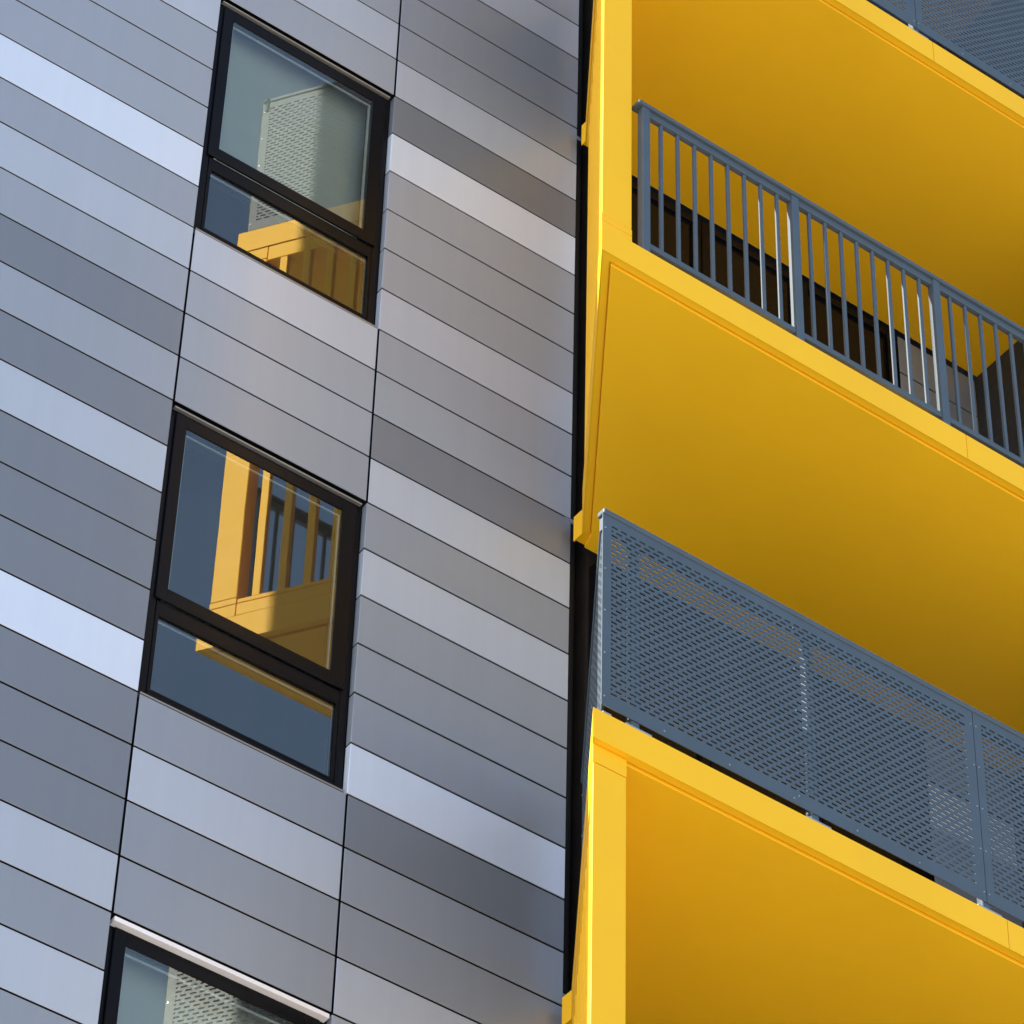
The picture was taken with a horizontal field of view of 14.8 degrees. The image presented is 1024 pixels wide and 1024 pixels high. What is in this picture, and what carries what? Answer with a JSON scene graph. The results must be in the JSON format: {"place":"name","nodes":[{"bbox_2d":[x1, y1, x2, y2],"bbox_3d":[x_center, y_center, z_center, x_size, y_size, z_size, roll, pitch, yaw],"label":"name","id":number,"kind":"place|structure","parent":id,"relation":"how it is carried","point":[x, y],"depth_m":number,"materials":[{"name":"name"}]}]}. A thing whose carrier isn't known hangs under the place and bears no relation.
{"place":"outdoors","nodes":[
{"label":"outdoors","id":0,"kind":"place"},
{"bbox_2d":[0,0,1023,1023],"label":"apartment building","id":1,"kind":"structure","parent":0,"point":[297,579],"depth_m":18.48,"materials":[{"name":"silver metal"}]},
{"bbox_2d":[98,916,329,1023],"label":"window","id":2,"kind":"structure","parent":1,"relation":"in","point":[149,978],"depth_m":16.08,"materials":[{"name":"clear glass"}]},
{"bbox_2d":[134,405,361,792],"bbox_3d":[-1.164,0.392,17.675,1.060,1.787,0.100,28,-51,-24],"label":"window","id":3,"kind":"structure","parent":1,"relation":"in","point":[331,693],"depth_m":17.58,"materials":[{"name":"black metal"}]},
{"bbox_2d":[191,1,389,327],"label":"window","id":4,"kind":"structure","parent":1,"relation":"in","point":[279,140],"depth_m":20.02,"materials":[{"name":"clear glass"}]},
{"bbox_2d":[572,743,626,1023],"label":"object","id":5,"kind":"structure","parent":1,"relation":"attached to","point":[599,996],"depth_m":15.43,"materials":[{"name":"yellow paint"}]},
{"bbox_2d":[588,561,709,766],"bbox_3d":[0.642,1.367,18.451,0.684,2.743,0.068,28,-51,-24],"label":"balcony door","id":6,"kind":"structure","parent":1,"relation":"in","point":[592,570],"depth_m":19.06,"materials":[{"name":"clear glass"}]},
{"bbox_2d":[632,180,700,272],"bbox_3d":[0.708,-0.747,20.559,0.684,2.782,0.068,28,-51,-24],"label":"balcony door","id":7,"kind":"structure","parent":1,"relation":"in","point":[669,209],"depth_m":21.44,"materials":[{"name":"black glass"}]},
{"bbox_2d":[701,221,791,324],"bbox_3d":[1.264,-0.450,20.840,0.684,2.782,0.068,28,-51,-24],"label":"balcony door","id":8,"kind":"structure","parent":1,"relation":"in","point":[721,276],"depth_m":21.66,"materials":[{"name":"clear glass"}]},
{"bbox_2d":[708,621,821,822],"bbox_3d":[1.198,1.664,18.731,0.684,2.743,0.068,28,-51,-24],"label":"balcony door","id":9,"kind":"structure","parent":1,"relation":"in","point":[713,765],"depth_m":19.27,"materials":[{"name":"black glass"}]},
{"bbox_2d":[562,508,1023,1023],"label":"balcony","id":10,"kind":"structure","parent":1,"relation":"attached to","point":[745,904],"depth_m":16.68,"materials":[{"name":"yellow metal"}]},
{"bbox_2d":[573,0,1023,775],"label":"balcony","id":11,"kind":"structure","parent":1,"relation":"attached to","point":[761,450],"depth_m":18.93,"materials":[{"name":"yellow metal"}]},
{"bbox_2d":[581,0,1023,376],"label":"balcony","id":12,"kind":"structure","parent":1,"relation":"attached to","point":[882,127],"depth_m":21.27,"materials":[{"name":"yellow metal"}]},
{"bbox_2d":[802,279,892,383],"bbox_3d":[1.820,-0.153,21.120,0.684,2.782,0.068,28,-51,-24],"label":"balcony door","id":13,"kind":"structure","parent":1,"relation":"in","point":[820,296],"depth_m":21.95,"materials":[{"name":"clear glass"}]},
{"bbox_2d":[816,678,930,879],"bbox_3d":[1.754,1.961,19.011,0.684,2.743,0.068,28,-51,-24],"label":"balcony door","id":14,"kind":"structure","parent":1,"relation":"in","point":[839,830],"depth_m":19.56,"materials":[{"name":"black glass"}]},
{"bbox_2d":[888,0,988,38],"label":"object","id":15,"kind":"structure","parent":1,"relation":"attached to","point":[948,14],"depth_m":24.41,"materials":[{"name":"metal"}]}
]}

